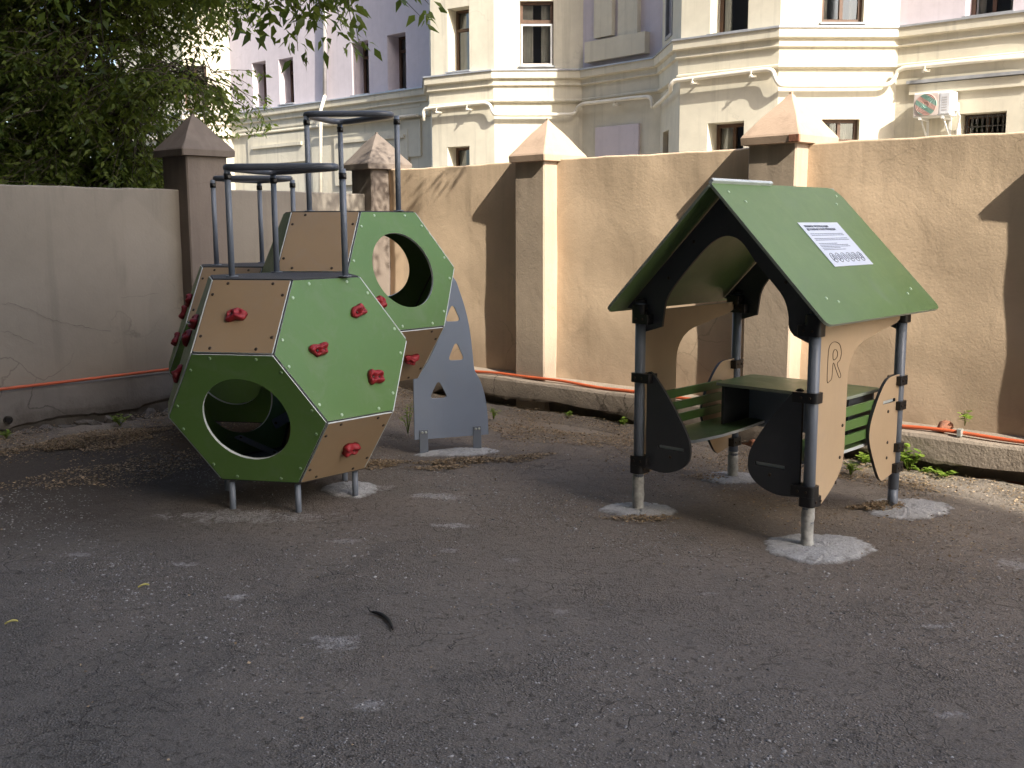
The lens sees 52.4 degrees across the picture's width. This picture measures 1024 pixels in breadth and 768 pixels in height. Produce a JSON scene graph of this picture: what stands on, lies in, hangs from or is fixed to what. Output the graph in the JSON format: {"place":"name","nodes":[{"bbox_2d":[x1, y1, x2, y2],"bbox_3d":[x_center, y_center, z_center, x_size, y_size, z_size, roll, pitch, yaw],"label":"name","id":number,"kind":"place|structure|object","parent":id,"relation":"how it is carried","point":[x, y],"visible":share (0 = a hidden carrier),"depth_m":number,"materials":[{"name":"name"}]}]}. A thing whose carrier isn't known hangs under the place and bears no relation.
{"place":"outdoors","nodes":[
{"label":"outdoors","id":0,"kind":"place"},
{"bbox_2d":[0,393,1023,767],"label":"ground","id":1,"kind":"structure","parent":0,"point":[136,713],"depth_m":4.39,"materials":[{"name":"grey asphalt"}]},
{"bbox_2d":[0,427,172,452],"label":"leaf litter","id":2,"kind":"object","parent":1,"relation":"on","point":[87,437],"visible":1,"depth_m":8.02,"materials":[{"name":"brown plant"}]},
{"bbox_2d":[0,416,172,449],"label":"soil strip","id":3,"kind":"object","parent":1,"relation":"on","point":[75,430],"visible":0.27,"depth_m":8.43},
{"bbox_2d":[0,429,11,438],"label":"weed","id":4,"kind":"object","parent":3,"relation":"on","point":[5,433],"visible":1,"depth_m":8.10,"materials":[{"name":"green plant"}]},
{"bbox_2d":[39,424,56,430],"bbox_3d":[-3.755,0.383,8.426,0.106,0.118,0.164,-4,5,40],"label":"rubble stone","id":5,"kind":"object","parent":3,"relation":"on","point":[49,428],"visible":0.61,"depth_m":8.40,"materials":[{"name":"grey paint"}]},
{"bbox_2d":[58,424,76,427],"bbox_3d":[-3.639,0.366,8.542,0.180,0.067,0.114,-1,9,-8],"label":"rubble stone","id":6,"kind":"object","parent":3,"relation":"on","point":[64,426],"visible":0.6,"depth_m":8.51,"materials":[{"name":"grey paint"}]},
{"bbox_2d":[74,419,102,425],"bbox_3d":[-3.530,0.349,8.662,0.228,0.118,0.119,-7,4,-40],"label":"rubble stone","id":7,"kind":"object","parent":3,"relation":"on","point":[86,422],"visible":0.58,"depth_m":8.62,"materials":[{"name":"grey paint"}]},
{"bbox_2d":[103,415,114,422],"bbox_3d":[-3.406,0.323,8.791,0.096,0.127,0.148,0,9,1],"label":"rubble stone","id":8,"kind":"object","parent":3,"relation":"on","point":[108,419],"visible":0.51,"depth_m":8.74,"materials":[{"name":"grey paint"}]},
{"bbox_2d":[110,414,131,425],"bbox_3d":[-3.257,0.303,8.634,0.157,0.092,0.151,5,10,29],"label":"weed","id":9,"kind":"object","parent":3,"relation":"on","point":[116,418],"visible":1,"depth_m":8.63,"materials":[{"name":"green plant"}]},
{"bbox_2d":[123,414,135,420],"bbox_3d":[-3.276,0.306,8.922,0.095,0.108,0.127,4,10,36],"label":"rubble stone","id":10,"kind":"object","parent":3,"relation":"on","point":[131,417],"visible":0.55,"depth_m":8.88,"materials":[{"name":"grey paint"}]},
{"bbox_2d":[140,408,156,418],"bbox_3d":[-3.169,0.280,9.042,0.138,0.136,0.114,-1,9,-2],"label":"rubble stone","id":11,"kind":"object","parent":3,"relation":"on","point":[148,411],"visible":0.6,"depth_m":9.03,"materials":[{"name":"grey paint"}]},
{"bbox_2d":[157,408,167,415],"bbox_3d":[-3.035,0.259,9.174,0.080,0.102,0.214,-6,4,35],"label":"rubble stone","id":12,"kind":"object","parent":3,"relation":"on","point":[165,412],"visible":0.29,"depth_m":9.11,"materials":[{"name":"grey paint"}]},
{"bbox_2d":[0,450,201,489],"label":"leaf litter","id":13,"kind":"object","parent":1,"relation":"on","point":[112,474],"visible":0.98,"depth_m":7.04,"materials":[{"name":"brown plant"}]},
{"bbox_2d":[0,0,289,188],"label":"maple tree","id":14,"kind":"object","parent":1,"relation":"on","point":[66,124],"visible":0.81,"depth_m":10.25,"materials":[{"name":"green plant"}]},
{"bbox_2d":[0,184,364,433],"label":"courtyard wall","id":15,"kind":"structure","parent":1,"relation":"on","point":[91,281],"depth_m":8.67,"materials":[{"name":"grey paint"}]},
{"bbox_2d":[3,416,12,423],"bbox_3d":[-4.002,0.282,8.233,0.072,0.064,0.064,8,12,43],"label":"drain pipe","id":16,"kind":"object","parent":15,"relation":"attached to","point":[7,419],"visible":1,"depth_m":8.21,"materials":[{"name":"black plastic"}]},
{"bbox_2d":[0,368,168,390],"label":"orange conduit","id":17,"kind":"object","parent":15,"relation":"attached to","point":[80,379],"visible":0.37,"depth_m":8.61,"materials":[{"name":"orange plastic"}]},
{"bbox_2d":[153,114,234,304],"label":"wall pillar","id":18,"kind":"structure","parent":1,"relation":"on","point":[192,151],"depth_m":9.14,"materials":[{"name":"brown paint"}]},
{"bbox_2d":[0,394,433,514],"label":"leaf litter","id":19,"kind":"object","parent":1,"relation":"on","point":[157,417],"visible":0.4,"depth_m":8.04,"materials":[{"name":"brown plant"}]},
{"bbox_2d":[26,0,446,84],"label":"maple tree","id":20,"kind":"object","parent":1,"relation":"on","point":[324,5],"visible":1,"depth_m":5.64,"materials":[{"name":"green plant"}]},
{"bbox_2d":[168,111,487,512],"bbox_3d":[-1.594,-0.622,7.213,2.614,2.472,3.093,2,9,12],"label":"climbing frame","id":21,"kind":"object","parent":1,"relation":"on","point":[308,344],"visible":1,"depth_m":6.16,"materials":[{"name":"green plastic"}]},
{"bbox_2d":[321,481,377,498],"bbox_3d":[-1.024,0.662,6.580,0.374,0.023,0.465,-3,9,-17],"label":"concrete footing","id":22,"kind":"object","parent":1,"relation":"on","point":[344,489],"visible":0.84,"depth_m":6.53,"materials":[{"name":"grey concrete"}]},
{"bbox_2d":[344,132,411,295],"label":"wall pillar","id":23,"kind":"structure","parent":1,"relation":"on","point":[369,163],"depth_m":10.62,"materials":[{"name":"brown paint"}]},
{"bbox_2d":[367,607,393,629],"bbox_3d":[-0.542,0.989,4.394,0.043,0.020,0.266,-5,10,-30],"label":"seed pod","id":24,"kind":"object","parent":1,"relation":"on","point":[386,617],"visible":1,"depth_m":4.40,"materials":[{"name":"black plant"}]},
{"bbox_2d":[365,458,413,469],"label":"leaf litter","id":25,"kind":"object","parent":1,"relation":"on","point":[382,462],"visible":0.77,"depth_m":7.24,"materials":[{"name":"brown plant"}]},
{"bbox_2d":[399,402,413,432],"bbox_3d":[-0.840,0.264,8.230,0.126,0.269,0.119,8,12,43],"label":"weed","id":26,"kind":"object","parent":1,"relation":"on","point":[408,425],"visible":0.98,"depth_m":8.24,"materials":[{"name":"green plant"}]},
{"bbox_2d":[405,464,466,470],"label":"leaf litter","id":27,"kind":"object","parent":1,"relation":"on","point":[439,466],"visible":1,"depth_m":7.13,"materials":[{"name":"brown plant"}]},
{"bbox_2d":[412,447,498,456],"bbox_3d":[-0.413,0.495,7.643,0.671,0.027,0.296,-3,9,-17],"label":"concrete footing","id":28,"kind":"object","parent":1,"relation":"on","point":[460,452],"visible":0.99,"depth_m":7.58,"materials":[{"name":"grey concrete"}]},
{"bbox_2d":[409,456,505,464],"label":"leaf litter","id":29,"kind":"object","parent":1,"relation":"on","point":[450,461],"visible":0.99,"depth_m":7.31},
{"bbox_2d":[491,407,499,418],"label":"weed","id":30,"kind":"object","parent":1,"relation":"on","point":[493,412],"visible":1,"depth_m":8.85,"materials":[{"name":"green plant"}]},
{"bbox_2d":[1,426,1010,764],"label":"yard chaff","id":31,"kind":"object","parent":1,"relation":"on","point":[491,604],"visible":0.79,"depth_m":4.69,"materials":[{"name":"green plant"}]},
{"bbox_2d":[0,452,1023,767],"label":"asphalt grit","id":32,"kind":"object","parent":1,"relation":"on","point":[526,616],"visible":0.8,"depth_m":4.49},
{"bbox_2d":[475,452,556,462],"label":"leaf litter","id":33,"kind":"object","parent":1,"relation":"on","point":[517,458],"visible":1,"depth_m":7.42,"materials":[{"name":"brown plant"}]},
{"bbox_2d":[509,118,586,410],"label":"wall pillar","id":34,"kind":"structure","parent":1,"relation":"on","point":[540,152],"depth_m":9.17,"materials":[{"name":"brown paint"}]},
{"bbox_2d":[488,422,633,446],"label":"leaf litter","id":35,"kind":"object","parent":1,"relation":"on","point":[545,432],"visible":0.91,"depth_m":8.20,"materials":[{"name":"brown plant"}]},
{"bbox_2d":[598,502,679,517],"bbox_3d":[0.736,0.730,6.094,0.482,0.021,0.362,-1,9,-6],"label":"concrete footing","id":36,"kind":"object","parent":1,"relation":"on","point":[626,508],"visible":0.86,"depth_m":6.05,"materials":[{"name":"grey concrete"}]},
{"bbox_2d":[599,514,679,522],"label":"leaf litter","id":37,"kind":"object","parent":1,"relation":"on","point":[614,517],"visible":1,"depth_m":5.88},
{"bbox_2d":[380,386,1023,598],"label":"leaf litter","id":38,"kind":"object","parent":1,"relation":"on","point":[740,460],"visible":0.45,"depth_m":7.06,"materials":[{"name":"brown plant"}]},
{"bbox_2d":[388,131,1023,482],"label":"courtyard wall","id":39,"kind":"structure","parent":1,"relation":"on","point":[942,216],"depth_m":7.63,"materials":[{"name":"beige paint"}]},
{"bbox_2d":[475,370,1023,443],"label":"orange conduit","id":40,"kind":"object","parent":39,"relation":"on","point":[903,426],"visible":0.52,"depth_m":8.19,"materials":[{"name":"orange plastic"}]},
{"bbox_2d":[956,428,962,436],"bbox_3d":[2.906,0.315,6.743,0.030,0.050,0.040,8,12,43],"label":"conduit clip","id":41,"kind":"object","parent":40,"relation":"attached to","point":[959,432],"visible":1,"depth_m":6.73,"materials":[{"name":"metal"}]},
{"bbox_2d":[937,420,953,432],"bbox_3d":[2.867,0.288,6.884,0.110,0.102,0.082,0,9,0],"label":"rubble stone","id":42,"kind":"object","parent":39,"relation":"on","point":[946,424],"visible":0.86,"depth_m":6.86,"materials":[{"name":"stone"}]},
{"bbox_2d":[957,410,973,425],"bbox_3d":[2.964,0.223,6.781,0.094,0.106,0.118,0,9,0],"label":"weed","id":43,"kind":"object","parent":39,"relation":"on","point":[966,415],"visible":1,"depth_m":6.79,"materials":[{"name":"green plant"}]},
{"bbox_2d":[397,387,1023,506],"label":"soil strip","id":44,"kind":"object","parent":1,"relation":"on","point":[983,483],"visible":0.4,"depth_m":6.80,"materials":[{"name":"brown soil"}]},
{"bbox_2d":[619,417,627,423],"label":"weed","id":45,"kind":"object","parent":44,"relation":"on","point":[623,421],"visible":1,"depth_m":8.52,"materials":[{"name":"green plant"}]},
{"bbox_2d":[843,460,861,474],"bbox_3d":[2.240,0.549,6.848,0.116,0.097,0.124,0,9,0],"label":"weed","id":46,"kind":"object","parent":44,"relation":"on","point":[851,466],"visible":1,"depth_m":6.84,"materials":[{"name":"green plant"}]},
{"bbox_2d":[856,452,870,463],"bbox_3d":[2.430,0.508,7.103,0.154,0.102,0.161,0,9,0],"label":"weed","id":47,"kind":"object","parent":44,"relation":"on","point":[864,457],"visible":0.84,"depth_m":7.09,"materials":[{"name":"green plant"}]},
{"bbox_2d":[802,465,994,494],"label":"leaf litter","id":48,"kind":"object","parent":44,"relation":"on","point":[840,475],"visible":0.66,"depth_m":6.68,"materials":[{"name":"brown plant"}]},
{"bbox_2d":[900,443,924,470],"bbox_3d":[2.651,0.483,6.914,0.215,0.206,0.216,4,10,25],"label":"weed","id":49,"kind":"object","parent":44,"relation":"on","point":[905,455],"visible":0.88,"depth_m":6.90,"materials":[{"name":"green plant"}]},
{"bbox_2d":[911,465,931,472],"bbox_3d":[2.695,0.566,6.847,0.134,0.063,0.090,5,10,29],"label":"weed","id":50,"kind":"object","parent":44,"relation":"on","point":[926,470],"visible":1,"depth_m":6.85,"materials":[{"name":"green plant"}]},
{"bbox_2d":[928,467,956,476],"bbox_3d":[2.798,0.581,6.752,0.172,0.062,0.183,-3,9,-19],"label":"weed","id":51,"kind":"object","parent":44,"relation":"on","point":[940,472],"visible":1,"depth_m":6.75,"materials":[{"name":"green plant"}]},
{"bbox_2d":[701,471,756,484],"bbox_3d":[1.447,0.611,6.837,0.456,0.027,0.380,-3,9,-17],"label":"concrete footing","id":52,"kind":"object","parent":1,"relation":"on","point":[743,478],"visible":0.71,"depth_m":6.75,"materials":[{"name":"grey concrete"}]},
{"bbox_2d":[680,472,739,482],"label":"leaf litter","id":53,"kind":"object","parent":52,"relation":"on","point":[704,474],"visible":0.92,"depth_m":6.84,"materials":[{"name":"brown plant"}]},
{"bbox_2d":[608,178,937,545],"bbox_3d":[1.496,-0.189,5.975,1.363,1.914,1.380,8,12,43],"label":"playhouse","id":54,"kind":"object","parent":1,"relation":"on","point":[829,265],"visible":0.98,"depth_m":5.79,"materials":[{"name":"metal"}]},
{"bbox_2d":[740,92,838,378],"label":"wall pillar","id":55,"kind":"structure","parent":1,"relation":"on","point":[782,135],"depth_m":7.55,"materials":[{"name":"brown paint"}]},
{"bbox_2d":[763,533,877,564],"bbox_3d":[1.587,0.836,5.354,0.595,0.027,0.544,0,9,0],"label":"concrete footing","id":56,"kind":"object","parent":1,"relation":"on","point":[826,549],"visible":0.91,"depth_m":5.29,"materials":[{"name":"grey concrete"}]},
{"bbox_2d":[862,498,954,520],"bbox_3d":[2.327,0.721,6.091,0.589,0.027,0.477,-2,9,-11],"label":"concrete footing","id":57,"kind":"object","parent":1,"relation":"on","point":[919,509],"visible":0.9,"depth_m":6.00,"materials":[{"name":"grey concrete"}]},
{"bbox_2d":[845,500,904,510],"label":"leaf litter","id":58,"kind":"object","parent":57,"relation":"on","point":[875,504],"visible":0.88,"depth_m":6.07,"materials":[{"name":"brown plant"}]},
{"bbox_2d":[976,477,1023,484],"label":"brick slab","id":59,"kind":"structure","parent":1,"relation":"on","point":[1014,482],"depth_m":6.64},
{"bbox_2d":[113,0,1023,193],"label":"apartment house","id":60,"kind":"structure","parent":0,"point":[534,56],"depth_m":20.07,"materials":[{"name":"beige paint"}]},
{"bbox_2d":[184,66,207,111],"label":"window","id":61,"kind":"structure","parent":60,"relation":"in","point":[204,67],"depth_m":28.38,"materials":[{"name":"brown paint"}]},
{"bbox_2d":[251,64,266,108],"bbox_3d":[-6.547,-7.917,27.581,0.694,1.184,0.470,8,12,43],"label":"window","id":62,"kind":"structure","parent":60,"relation":"in","point":[264,65],"depth_m":27.86,"materials":[{"name":"brown paint"}]},
{"bbox_2d":[277,61,294,105],"bbox_3d":[-5.661,-7.768,26.759,0.692,1.160,0.470,8,12,43],"label":"window","id":63,"kind":"structure","parent":60,"relation":"in","point":[291,64],"depth_m":27.05,"materials":[{"name":"brown paint"}]},
{"bbox_2d":[319,10,326,191],"bbox_3d":[-4.678,-6.967,25.456,0.546,6.829,0.254,8,12,43],"label":"rain pipe","id":64,"kind":"object","parent":60,"relation":"attached to","point":[321,108],"visible":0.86,"depth_m":25.38,"materials":[{"name":"white metal"}]},
{"bbox_2d":[385,36,406,91],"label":"window","id":65,"kind":"structure","parent":60,"relation":"in","point":[401,50],"depth_m":24.15,"materials":[{"name":"brown paint"}]},
{"bbox_2d":[445,9,470,73],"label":"window","id":66,"kind":"structure","parent":60,"relation":"in","point":[465,64],"depth_m":21.43,"materials":[{"name":"brown paint"}]},
{"bbox_2d":[456,147,468,165],"bbox_3d":[-0.884,-4.620,21.719,0.572,0.629,0.180,6,11,34],"label":"window","id":67,"kind":"structure","parent":60,"relation":"in","point":[461,153],"depth_m":21.83,"materials":[{"name":"brown paint"}]},
{"bbox_2d":[519,2,554,66],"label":"window","id":68,"kind":"structure","parent":60,"relation":"in","point":[536,39],"depth_m":20.76,"materials":[{"name":"grey glass"}]},
{"bbox_2d":[665,0,672,40],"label":"window","id":69,"kind":"structure","parent":60,"relation":"in","point":[667,35],"depth_m":18.56,"materials":[{"name":"glass"}]},
{"bbox_2d":[317,53,1023,126],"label":"gas pipe","id":70,"kind":"object","parent":60,"relation":"attached to","point":[772,71],"visible":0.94,"depth_m":16.61,"materials":[{"name":"beige metal"}]},
{"bbox_2d":[706,0,748,34],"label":"window","id":71,"kind":"structure","parent":60,"relation":"in","point":[733,13],"depth_m":17.86,"materials":[{"name":"black glass"}]},
{"bbox_2d":[717,123,743,149],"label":"window","id":72,"kind":"structure","parent":60,"relation":"in","point":[728,135],"depth_m":17.52,"materials":[{"name":"brown paint"}]},
{"bbox_2d":[822,120,857,141],"bbox_3d":[5.188,-4.094,16.984,1.203,0.960,1.079,0,9,0],"label":"window","id":73,"kind":"structure","parent":60,"relation":"in","point":[846,130],"depth_m":16.63,"materials":[{"name":"glass"}]},
{"bbox_2d":[820,0,866,24],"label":"window","id":74,"kind":"structure","parent":60,"relation":"in","point":[834,12],"depth_m":16.47,"materials":[{"name":"white glass"}]},
{"bbox_2d":[913,90,960,135],"bbox_3d":[6.531,-4.019,15.947,0.630,0.869,0.448,7,11,40],"label":"air conditioner","id":75,"kind":"object","parent":60,"relation":"attached to","point":[944,105],"visible":0.96,"depth_m":15.78,"materials":[{"name":"white metal"}]},
{"bbox_2d":[964,113,1006,133],"bbox_3d":[7.677,-4.009,16.328,1.342,0.972,1.337,0,9,0],"label":"window","id":76,"kind":"structure","parent":60,"relation":"in","point":[995,122],"depth_m":16.01,"materials":[{"name":"brown paint"}]},
{"bbox_2d":[962,0,1014,16],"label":"window","id":77,"kind":"structure","parent":60,"relation":"in","point":[979,7],"depth_m":15.91,"materials":[{"name":"brown paint"}]}
]}

